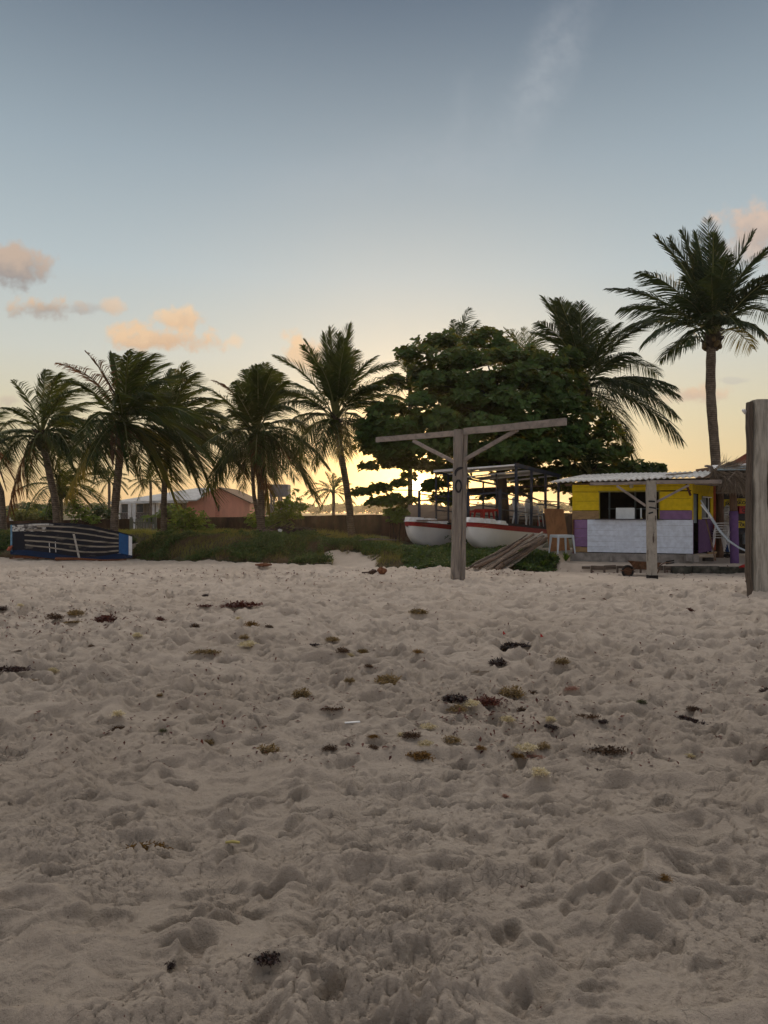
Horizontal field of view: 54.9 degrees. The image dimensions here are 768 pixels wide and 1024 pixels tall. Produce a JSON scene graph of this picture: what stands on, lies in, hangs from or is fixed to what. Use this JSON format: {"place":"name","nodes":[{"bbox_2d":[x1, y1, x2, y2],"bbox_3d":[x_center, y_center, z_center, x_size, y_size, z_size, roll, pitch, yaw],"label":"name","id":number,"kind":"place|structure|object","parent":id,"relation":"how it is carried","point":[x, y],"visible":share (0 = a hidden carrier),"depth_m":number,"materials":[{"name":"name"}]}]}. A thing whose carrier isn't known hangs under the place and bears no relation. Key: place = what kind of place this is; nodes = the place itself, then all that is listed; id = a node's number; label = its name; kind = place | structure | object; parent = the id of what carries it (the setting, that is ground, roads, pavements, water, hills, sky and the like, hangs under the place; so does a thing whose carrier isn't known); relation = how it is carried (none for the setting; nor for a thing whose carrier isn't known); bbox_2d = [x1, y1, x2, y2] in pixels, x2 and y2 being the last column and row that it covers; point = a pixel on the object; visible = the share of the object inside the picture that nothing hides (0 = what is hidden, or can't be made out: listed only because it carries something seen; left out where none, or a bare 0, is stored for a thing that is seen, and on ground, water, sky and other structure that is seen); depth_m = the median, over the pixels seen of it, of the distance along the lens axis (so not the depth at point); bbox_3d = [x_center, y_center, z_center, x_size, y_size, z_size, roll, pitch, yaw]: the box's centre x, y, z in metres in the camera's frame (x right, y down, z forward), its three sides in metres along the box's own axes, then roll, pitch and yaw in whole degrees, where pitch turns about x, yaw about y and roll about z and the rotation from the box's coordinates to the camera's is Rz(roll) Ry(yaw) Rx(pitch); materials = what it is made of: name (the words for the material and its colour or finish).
{"place":"outdoors","nodes":[
{"label":"outdoors","id":0,"kind":"place"},
{"bbox_2d":[63,513,382,519],"bbox_3d":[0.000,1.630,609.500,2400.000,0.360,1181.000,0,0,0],"label":"land","id":1,"kind":"structure","parent":0,"point":[65,517],"depth_m":448.50,"materials":[{"name":"soil"}]},
{"bbox_2d":[7,519,129,530],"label":"garden wall","id":2,"kind":"structure","parent":1,"relation":"on","point":[124,524],"depth_m":38.08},
{"bbox_2d":[88,467,131,509],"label":"distant palm","id":3,"kind":"object","parent":1,"relation":"on","point":[109,490],"visible":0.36,"depth_m":61.90,"materials":[{"name":"plant"}]},
{"bbox_2d":[128,468,167,527],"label":"distant palm","id":4,"kind":"object","parent":1,"relation":"on","point":[156,483],"visible":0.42,"depth_m":63.92,"materials":[{"name":"plant"}]},
{"bbox_2d":[107,487,265,528],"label":"pink house","id":5,"kind":"structure","parent":1,"relation":"on","point":[236,504],"depth_m":66.00,"materials":[{"name":"paint"}]},
{"bbox_2d":[269,484,290,512],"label":"water tower","id":6,"kind":"structure","parent":1,"relation":"on","point":[285,488],"depth_m":52.00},
{"bbox_2d":[6,500,571,515],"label":"woods","id":7,"kind":"object","parent":1,"relation":"on","point":[340,508],"visible":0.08,"depth_m":325.06,"materials":[{"name":"green plant"}]},
{"bbox_2d":[307,472,356,514],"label":"distant palm","id":8,"kind":"object","parent":1,"relation":"on","point":[333,491],"visible":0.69,"depth_m":51.91,"materials":[{"name":"plant"}]},
{"bbox_2d":[157,513,571,538],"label":"garden wall","id":9,"kind":"structure","parent":1,"relation":"on","point":[377,525],"depth_m":40.73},
{"bbox_2d":[503,327,548,524],"bbox_3d":[6.781,-3.871,36.427,3.121,11.184,4.462,0,0,0],"label":"coconut palm","id":10,"kind":"object","parent":1,"relation":"on","point":[529,340],"visible":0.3,"depth_m":35.37,"materials":[{"name":"plant"}]},
{"bbox_2d":[528,295,686,463],"bbox_3d":[9.386,-3.946,30.821,7.427,11.383,8.118,0,0,0],"label":"coconut palm","id":11,"kind":"object","parent":1,"relation":"on","point":[568,317],"visible":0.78,"depth_m":29.78,"materials":[{"name":"plant"}]},
{"bbox_2d":[696,454,745,477],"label":"tiled roof house","id":12,"kind":"structure","parent":1,"relation":"on","point":[742,458],"depth_m":45.00,"materials":[{"name":"red tile"}]},
{"bbox_2d":[0,527,571,571],"bbox_3d":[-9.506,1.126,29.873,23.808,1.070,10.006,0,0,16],"label":"grass","id":13,"kind":"structure","parent":0,"point":[213,531],"depth_m":25.53,"materials":[{"name":"plant"}]},
{"bbox_2d":[0,411,21,529],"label":"coconut palm","id":14,"kind":"object","parent":13,"relation":"on","point":[3,523],"visible":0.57,"depth_m":30.90,"materials":[{"name":"plant"}]},
{"bbox_2d":[6,508,29,520],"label":"scrub shrub","id":15,"kind":"object","parent":13,"relation":"on","point":[17,514],"visible":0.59,"depth_m":39.22,"materials":[{"name":"green plant"}]},
{"bbox_2d":[6,502,48,518],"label":"garden bush","id":16,"kind":"object","parent":13,"relation":"on","point":[27,506],"visible":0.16,"depth_m":41.73,"materials":[{"name":"green plant"}]},
{"bbox_2d":[19,506,48,519],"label":"scrub shrub","id":17,"kind":"object","parent":13,"relation":"on","point":[33,516],"visible":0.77,"depth_m":39.20,"materials":[{"name":"green plant"}]},
{"bbox_2d":[37,506,64,519],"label":"scrub shrub","id":18,"kind":"object","parent":13,"relation":"on","point":[43,513],"visible":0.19,"depth_m":39.13,"materials":[{"name":"green plant"}]},
{"bbox_2d":[0,368,113,522],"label":"coconut palm","id":19,"kind":"object","parent":13,"relation":"on","point":[43,440],"visible":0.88,"depth_m":28.34,"materials":[{"name":"plant"}]},
{"bbox_2d":[16,454,111,522],"bbox_3d":[-14.908,-0.688,34.604,4.261,4.097,5.875,0,0,-18],"label":"coconut palm","id":20,"kind":"object","parent":13,"relation":"on","point":[90,491],"visible":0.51,"depth_m":33.87,"materials":[{"name":"plant"}]},
{"bbox_2d":[63,499,100,523],"bbox_3d":[-14.258,0.284,34.952,1.782,1.808,0.914,0,0,0],"label":"garden bush","id":21,"kind":"object","parent":13,"relation":"on","point":[83,511],"visible":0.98,"depth_m":34.91,"materials":[{"name":"green plant"}]},
{"bbox_2d":[85,504,120,518],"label":"garden bush","id":22,"kind":"object","parent":13,"relation":"on","point":[100,511],"visible":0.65,"depth_m":39.76,"materials":[{"name":"green plant"}]},
{"bbox_2d":[54,349,216,531],"bbox_3d":[-9.202,-2.506,27.232,5.932,7.770,7.295,0,0,-17],"label":"coconut palm","id":23,"kind":"object","parent":13,"relation":"on","point":[135,396],"visible":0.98,"depth_m":25.73,"materials":[{"name":"plant"}]},
{"bbox_2d":[130,517,156,530],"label":"picket gate","id":24,"kind":"structure","parent":13,"relation":"on","point":[149,522],"depth_m":38.29,"materials":[{"name":"grey wood"}]},
{"bbox_2d":[139,503,187,523],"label":"garden bush","id":25,"kind":"object","parent":13,"relation":"on","point":[171,511],"visible":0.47,"depth_m":43.60,"materials":[{"name":"green plant"}]},
{"bbox_2d":[107,361,250,531],"bbox_3d":[-8.262,-2.469,30.964,5.720,8.203,6.985,0,0,0],"label":"coconut palm","id":26,"kind":"object","parent":13,"relation":"on","point":[216,425],"visible":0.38,"depth_m":30.04,"materials":[{"name":"plant"}]},
{"bbox_2d":[155,506,215,531],"bbox_3d":[-8.712,0.510,32.535,2.686,1.517,1.422,0,0,0],"label":"garden bush","id":27,"kind":"object","parent":13,"relation":"on","point":[196,521],"visible":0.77,"depth_m":32.35,"materials":[{"name":"green plant"}]},
{"bbox_2d":[210,430,280,520],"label":"coconut palm","id":28,"kind":"object","parent":13,"relation":"on","point":[255,503],"visible":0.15,"depth_m":30.42,"materials":[{"name":"plant"}]},
{"bbox_2d":[192,362,331,529],"bbox_3d":[-4.591,-2.543,28.893,5.399,7.556,6.519,0,0,0],"label":"coconut palm","id":29,"kind":"object","parent":13,"relation":"on","point":[257,387],"visible":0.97,"depth_m":27.49,"materials":[{"name":"plant"}]},
{"bbox_2d":[244,498,309,529],"bbox_3d":[-4.688,0.246,31.872,2.958,1.694,1.780,0,0,0],"label":"garden bush","id":30,"kind":"object","parent":13,"relation":"on","point":[286,513],"visible":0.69,"depth_m":31.96,"materials":[{"name":"green plant"}]},
{"bbox_2d":[0,528,559,571],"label":"creeping vines","id":31,"kind":"object","parent":13,"relation":"on","point":[425,560],"visible":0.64,"depth_m":24.03,"materials":[{"name":"green plant"}]},
{"bbox_2d":[286,488,310,526],"bbox_3d":[-3.890,0.005,33.509,1.149,2.169,0.700,0,0,30],"label":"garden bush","id":32,"kind":"object","parent":13,"relation":"on","point":[296,502],"visible":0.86,"depth_m":33.48,"materials":[{"name":"green plant"}]},
{"bbox_2d":[272,322,406,535],"bbox_3d":[-1.689,-3.240,30.016,5.587,9.306,6.706,0,0,0],"label":"coconut palm","id":33,"kind":"object","parent":13,"relation":"on","point":[335,373],"visible":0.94,"depth_m":28.93,"materials":[{"name":"plant"}]},
{"bbox_2d":[391,348,414,504],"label":"coconut palm","id":34,"kind":"object","parent":13,"relation":"on","point":[403,367],"visible":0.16,"depth_m":35.90,"materials":[{"name":"plant"}]},
{"bbox_2d":[358,545,550,568],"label":"dry grass","id":35,"kind":"structure","parent":13,"relation":"on","point":[400,558],"depth_m":22.26,"materials":[{"name":"plant"}]},
{"bbox_2d":[431,307,481,364],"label":"coconut palm","id":36,"kind":"object","parent":13,"relation":"on","point":[461,328],"visible":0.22,"depth_m":34.05,"materials":[{"name":"plant"}]},
{"bbox_2d":[387,505,543,541],"bbox_3d":[3.527,0.513,30.454,6.864,1.676,3.121,0,0,0],"label":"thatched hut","id":37,"kind":"object","parent":13,"relation":"on","point":[427,511],"visible":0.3,"depth_m":29.94,"materials":[{"name":"brown wood"}]},
{"bbox_2d":[348,325,644,522],"bbox_3d":[4.339,-2.880,27.761,11.480,8.788,6.695,0,0,0],"label":"almond tree","id":38,"kind":"object","parent":13,"relation":"on","point":[475,397],"visible":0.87,"depth_m":26.96,"materials":[{"name":"green plant"}]},
{"bbox_2d":[561,448,622,474],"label":"coconut palm","id":39,"kind":"object","parent":13,"relation":"on","point":[592,468],"visible":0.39,"depth_m":26.93,"materials":[{"name":"plant"}]},
{"bbox_2d":[549,470,715,562],"bbox_3d":[7.589,0.099,22.413,4.314,2.903,5.503,0,0,28],"label":"beach kiosk","id":40,"kind":"object","parent":13,"relation":"on","point":[682,530],"visible":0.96,"depth_m":21.29,"materials":[{"name":"yellow wood"}]},
{"bbox_2d":[598,491,659,518],"bbox_3d":[6.973,-0.203,21.055,1.677,0.792,0.050,0,0,20],"label":"window frame","id":41,"kind":"structure","parent":40,"relation":"in","point":[598,491],"depth_m":21.11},
{"bbox_2d":[616,508,641,552],"bbox_3d":[7.150,0.529,21.589,0.710,1.303,0.500,0,0,20],"label":"refrigerator","id":42,"kind":"object","parent":40,"relation":"on","point":[625,513],"visible":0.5,"depth_m":21.38,"materials":[{"name":"metal"}]},
{"bbox_2d":[690,494,696,522],"bbox_3d":[8.773,-0.099,20.955,0.025,0.823,0.650,0,0,35],"label":"door","id":43,"kind":"structure","parent":40,"relation":"in","point":[694,495],"depth_m":20.99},
{"bbox_2d":[705,519,715,560],"bbox_3d":[8.880,0.754,20.100,0.030,1.114,0.436,0,0,-12],"label":"wooden pole","id":44,"kind":"object","parent":40,"relation":"attached to","point":[710,540],"visible":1,"depth_m":20.08,"materials":[{"name":"brown wood"}]},
{"bbox_2d":[711,523,729,551],"bbox_3d":[10.223,0.772,22.598,0.562,0.891,0.515,0,0,5],"label":"plastic chair","id":45,"kind":"object","parent":40,"relation":"on","point":[724,531],"visible":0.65,"depth_m":22.54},
{"bbox_2d":[700,500,744,550],"bbox_3d":[9.404,0.452,19.973,1.606,1.576,0.121,0,0,13],"label":"plastic strip","id":46,"kind":"object","parent":40,"relation":"attached to","point":[721,532],"visible":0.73,"depth_m":20.01,"materials":[{"name":"plastic"}]},
{"bbox_2d":[608,458,668,478],"bbox_3d":[9.854,-0.285,29.240,3.160,3.640,2.124,0,0,0],"label":"sea grape bush","id":47,"kind":"object","parent":13,"relation":"on","point":[652,467],"visible":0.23,"depth_m":28.88,"materials":[{"name":"green plant"}]},
{"bbox_2d":[604,216,767,485],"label":"coconut palm","id":48,"kind":"object","parent":13,"relation":"on","point":[708,298],"visible":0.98,"depth_m":26.04,"materials":[{"name":"plant"}]},
{"bbox_2d":[695,454,745,562],"bbox_3d":[11.310,0.021,23.669,4.897,3.365,9.040,0,0,39],"label":"thatched shelter","id":49,"kind":"object","parent":13,"relation":"on","point":[731,475],"visible":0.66,"depth_m":20.59,"materials":[{"name":"purple paint"}]},
{"bbox_2d":[0,543,767,1023],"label":"sand","id":50,"kind":"structure","parent":0,"point":[602,917],"depth_m":4.26,"materials":[{"name":"sand"}]},
{"bbox_2d":[0,665,35,671],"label":"seaweed clump","id":51,"kind":"object","parent":50,"relation":"on","point":[11,668],"visible":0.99,"depth_m":7.12,"materials":[{"name":"plant"}]},
{"bbox_2d":[9,555,49,558],"bbox_3d":[-11.829,1.547,25.223,1.788,0.149,0.233,0,0,-1],"label":"driftwood","id":52,"kind":"object","parent":50,"relation":"on","point":[23,557],"visible":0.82,"depth_m":25.12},
{"bbox_2d":[44,612,64,619],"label":"seaweed clump","id":53,"kind":"object","parent":50,"relation":"on","point":[52,615],"visible":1,"depth_m":10.88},
{"bbox_2d":[7,523,131,560],"bbox_3d":[-10.837,1.018,25.457,4.573,1.292,1.068,0,0,0],"label":"rowing boat","id":54,"kind":"object","parent":50,"relation":"on","point":[50,540],"visible":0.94,"depth_m":25.15,"materials":[{"name":"black paint"}]},
{"bbox_2d":[65,609,84,615],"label":"seaweed clump","id":55,"kind":"object","parent":50,"relation":"on","point":[77,612],"visible":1,"depth_m":11.43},
{"bbox_2d":[55,557,126,560],"bbox_3d":[-9.684,1.559,24.410,2.310,0.126,0.156,0,0,-2],"label":"driftwood","id":56,"kind":"object","parent":50,"relation":"on","point":[65,558],"visible":1,"depth_m":24.37,"materials":[{"name":"wood"}]},
{"bbox_2d":[93,614,125,622],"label":"seaweed clump","id":57,"kind":"object","parent":50,"relation":"on","point":[106,618],"visible":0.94,"depth_m":10.73,"materials":[{"name":"plant"}]},
{"bbox_2d":[125,841,173,850],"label":"seaweed clump","id":58,"kind":"object","parent":50,"relation":"on","point":[146,848],"visible":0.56,"depth_m":3.65,"materials":[{"name":"brown plant"}]},
{"bbox_2d":[187,649,221,654],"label":"seaweed clump","id":59,"kind":"object","parent":50,"relation":"on","point":[206,651],"visible":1,"depth_m":8.20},
{"bbox_2d":[215,600,262,607],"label":"seaweed clump","id":60,"kind":"object","parent":50,"relation":"on","point":[243,604],"visible":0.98,"depth_m":12.28,"materials":[{"name":"plant"}]},
{"bbox_2d":[236,640,258,646],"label":"seaweed clump","id":61,"kind":"object","parent":50,"relation":"on","point":[246,644],"visible":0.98,"depth_m":8.77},
{"bbox_2d":[248,950,280,967],"bbox_3d":[-0.418,1.560,2.598,0.130,0.045,0.114,0,0,14],"label":"seaweed clump","id":62,"kind":"object","parent":50,"relation":"on","point":[272,959],"visible":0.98,"depth_m":2.57,"materials":[{"name":"plant"}]},
{"bbox_2d":[256,743,279,753],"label":"seaweed clump","id":63,"kind":"object","parent":50,"relation":"on","point":[271,748],"visible":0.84,"depth_m":5.06,"materials":[{"name":"plant"}]},
{"bbox_2d":[238,521,333,536],"bbox_3d":[-3.611,0.700,27.007,3.796,0.728,1.942,0,0,0],"label":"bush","id":64,"kind":"object","parent":50,"relation":"on","point":[284,529],"visible":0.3,"depth_m":26.79,"materials":[{"name":"plant"}]},
{"bbox_2d":[291,687,311,698],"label":"seaweed clump","id":65,"kind":"object","parent":50,"relation":"on","point":[296,693],"visible":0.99,"depth_m":6.36,"materials":[{"name":"plant"}]},
{"bbox_2d":[0,565,767,1019],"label":"leaf litter","id":66,"kind":"object","parent":50,"relation":"on","point":[348,693],"visible":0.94,"depth_m":6.24,"materials":[{"name":"plant"}]},
{"bbox_2d":[373,673,404,684],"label":"seaweed clump","id":67,"kind":"object","parent":50,"relation":"on","point":[387,678],"visible":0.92,"depth_m":7.00,"materials":[{"name":"plant"}]},
{"bbox_2d":[382,506,410,543],"bbox_3d":[0.453,0.561,27.370,1.114,1.579,0.869,0,0,0],"label":"garden bush","id":68,"kind":"object","parent":50,"relation":"on","point":[396,517],"visible":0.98,"depth_m":27.37,"materials":[{"name":"green plant"}]},
{"bbox_2d":[399,730,420,738],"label":"seaweed clump","id":69,"kind":"object","parent":50,"relation":"on","point":[413,735],"visible":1,"depth_m":5.18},
{"bbox_2d":[408,608,428,613],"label":"seaweed clump","id":70,"kind":"object","parent":50,"relation":"on","point":[418,611],"visible":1,"depth_m":11.32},
{"bbox_2d":[405,750,435,761],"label":"seaweed clump","id":71,"kind":"object","parent":50,"relation":"on","point":[424,755],"visible":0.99,"depth_m":4.99,"materials":[{"name":"brown plant"}]},
{"bbox_2d":[420,723,438,729],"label":"seaweed clump","id":72,"kind":"object","parent":50,"relation":"on","point":[427,726],"visible":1,"depth_m":5.45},
{"bbox_2d":[441,735,460,742],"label":"seaweed clump","id":73,"kind":"object","parent":50,"relation":"on","point":[455,739],"visible":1,"depth_m":5.20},
{"bbox_2d":[441,693,467,703],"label":"seaweed clump","id":74,"kind":"object","parent":50,"relation":"on","point":[460,698],"visible":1,"depth_m":5.97,"materials":[{"name":"plant"}]},
{"bbox_2d":[445,703,466,711],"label":"seaweed clump","id":75,"kind":"object","parent":50,"relation":"on","point":[462,707],"visible":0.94,"depth_m":5.82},
{"bbox_2d":[376,418,566,579],"bbox_3d":[1.891,-0.056,17.846,5.796,3.912,0.455,0,0,43],"label":"timber post","id":76,"kind":"object","parent":50,"relation":"on","point":[459,509],"visible":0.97,"depth_m":17.77,"materials":[{"name":"grey wood"}]},
{"bbox_2d":[463,698,479,706],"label":"seaweed clump","id":77,"kind":"object","parent":50,"relation":"on","point":[471,701],"visible":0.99,"depth_m":5.94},
{"bbox_2d":[404,463,561,548],"bbox_3d":[3.558,-0.124,25.772,3.030,3.026,6.355,0,0,38],"label":"catamaran","id":78,"kind":"object","parent":50,"relation":"on","point":[489,533],"visible":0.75,"depth_m":24.67,"materials":[{"name":"white paint"}]},
{"bbox_2d":[473,509,497,518],"bbox_3d":[3.473,0.152,25.041,0.687,0.502,0.687,0,0,-25],"label":"plastic table","id":79,"kind":"object","parent":78,"relation":"on","point":[484,510],"visible":0.8,"depth_m":24.84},
{"bbox_2d":[473,695,504,705],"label":"seaweed clump","id":80,"kind":"object","parent":50,"relation":"on","point":[493,701],"visible":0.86,"depth_m":6.07,"materials":[{"name":"plant"}]},
{"bbox_2d":[466,541,518,569],"bbox_3d":[3.096,1.172,20.588,1.960,0.802,0.102,0,0,-29],"label":"timber log","id":81,"kind":"object","parent":50,"relation":"on","point":[467,568],"visible":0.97,"depth_m":20.57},
{"bbox_2d":[469,534,527,567],"bbox_3d":[3.211,1.072,20.589,2.002,0.896,0.054,0,0,-29],"label":"timber log","id":82,"kind":"object","parent":81,"relation":"on","point":[497,552],"visible":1,"depth_m":20.56,"materials":[{"name":"brown wood"}]},
{"bbox_2d":[488,657,507,665],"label":"seaweed clump","id":83,"kind":"object","parent":50,"relation":"on","point":[497,662],"visible":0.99,"depth_m":7.63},
{"bbox_2d":[478,532,542,570],"bbox_3d":[3.551,1.091,20.687,2.230,1.065,0.083,0,0,-26],"label":"timber log","id":84,"kind":"object","parent":50,"relation":"on","point":[513,549],"visible":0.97,"depth_m":20.74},
{"bbox_2d":[474,533,534,568],"bbox_3d":[3.372,1.075,20.596,2.069,0.942,0.087,0,0,-28],"label":"timber log","id":85,"kind":"object","parent":84,"relation":"on","point":[502,553],"visible":1,"depth_m":20.53,"materials":[{"name":"wood"}]},
{"bbox_2d":[498,684,527,698],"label":"seaweed clump","id":86,"kind":"object","parent":50,"relation":"on","point":[513,693],"visible":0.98,"depth_m":6.41,"materials":[{"name":"plant"}]},
{"bbox_2d":[485,535,544,570],"bbox_3d":[3.655,1.160,20.688,2.157,1.018,0.116,0,0,-29],"label":"timber log","id":87,"kind":"object","parent":50,"relation":"on","point":[498,561],"visible":0.94,"depth_m":20.61,"materials":[{"name":"wood"}]},
{"bbox_2d":[502,641,530,647],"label":"seaweed clump","id":88,"kind":"object","parent":50,"relation":"on","point":[515,644],"visible":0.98,"depth_m":8.91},
{"bbox_2d":[500,548,535,569],"bbox_3d":[3.810,1.315,20.891,0.144,0.611,1.604,0,0,45],"label":"timber log","id":89,"kind":"object","parent":50,"relation":"on","point":[510,564],"visible":0.54,"depth_m":20.66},
{"bbox_2d":[494,537,547,569],"bbox_3d":[3.874,1.165,20.791,2.010,0.920,0.125,0,0,-34],"label":"timber log","id":90,"kind":"object","parent":50,"relation":"on","point":[530,549],"visible":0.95,"depth_m":20.85,"materials":[{"name":"wood"}]},
{"bbox_2d":[503,540,546,565],"bbox_3d":[4.012,1.145,20.894,1.874,0.659,0.087,0,0,-39],"label":"timber log","id":91,"kind":"object","parent":50,"relation":"on","point":[512,558],"visible":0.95,"depth_m":20.57,"materials":[{"name":"brown wood"}]},
{"bbox_2d":[514,741,539,751],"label":"seaweed clump","id":92,"kind":"object","parent":50,"relation":"on","point":[524,747],"visible":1,"depth_m":5.03,"materials":[{"name":"plant"}]},
{"bbox_2d":[528,766,551,776],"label":"seaweed clump","id":93,"kind":"object","parent":50,"relation":"on","point":[538,771],"visible":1,"depth_m":4.46,"materials":[{"name":"plant"}]},
{"bbox_2d":[544,509,569,551],"bbox_3d":[5.133,0.528,22.000,0.612,1.267,0.812,0,0,0],"label":"plywood sheet","id":94,"kind":"object","parent":50,"relation":"on","point":[555,522],"visible":0.86,"depth_m":22.00,"materials":[{"name":"wood"}]},
{"bbox_2d":[548,534,575,553],"bbox_3d":[5.027,0.905,20.900,0.560,0.522,0.560,0,0,-14],"label":"plastic stool","id":95,"kind":"object","parent":50,"relation":"on","point":[564,536],"visible":1,"depth_m":20.71,"materials":[{"name":"plastic"}]},
{"bbox_2d":[554,657,569,664],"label":"seaweed clump","id":96,"kind":"object","parent":50,"relation":"on","point":[564,661],"visible":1,"depth_m":7.46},
{"bbox_2d":[575,713,600,718],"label":"seaweed clump","id":97,"kind":"object","parent":50,"relation":"on","point":[587,716],"visible":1,"depth_m":5.56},
{"bbox_2d":[582,744,628,755],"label":"seaweed clump","id":98,"kind":"object","parent":50,"relation":"on","point":[612,750],"visible":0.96,"depth_m":5.06,"materials":[{"name":"plant"}]},
{"bbox_2d":[582,565,670,572],"bbox_3d":[6.751,1.549,19.996,2.805,0.243,0.102,0,0,0],"label":"plank edging","id":99,"kind":"object","parent":50,"relation":"on","point":[604,568],"visible":0.69,"depth_m":19.98,"materials":[{"name":"brown wood"}]},
{"bbox_2d":[620,560,673,575],"bbox_3d":[6.800,1.461,18.999,1.500,0.469,0.577,0,0,0],"label":"wheelbarrow","id":100,"kind":"object","parent":50,"relation":"on","point":[627,570],"visible":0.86,"depth_m":18.82,"materials":[{"name":"wood"}]},
{"bbox_2d":[590,480,721,578],"bbox_3d":[6.629,0.511,18.177,3.082,2.579,0.296,0,0,30],"label":"timber post","id":101,"kind":"object","parent":50,"relation":"on","point":[651,531],"visible":0.91,"depth_m":18.11,"materials":[{"name":"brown wood"}]},
{"bbox_2d":[673,715,707,724],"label":"seaweed clump","id":102,"kind":"object","parent":50,"relation":"on","point":[688,718],"visible":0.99,"depth_m":5.74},
{"bbox_2d":[670,566,744,573],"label":"concrete curb","id":103,"kind":"structure","parent":50,"relation":"on","point":[700,569],"depth_m":19.88,"materials":[{"name":"concrete"}]},
{"bbox_2d":[0,0,767,512],"label":"sky","id":104,"kind":"structure","parent":0,"point":[216,186],"materials":[{"name":"blue"}]},
{"bbox_3d":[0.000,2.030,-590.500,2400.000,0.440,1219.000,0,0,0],"label":"beach","id":105,"kind":"structure","parent":0,"visible":0},
{"bbox_2d":[745,399,767,596],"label":"rough post","id":106,"kind":"object","parent":105,"relation":"on","point":[756,517],"visible":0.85,"depth_m":14.28,"materials":[{"name":"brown wood"}]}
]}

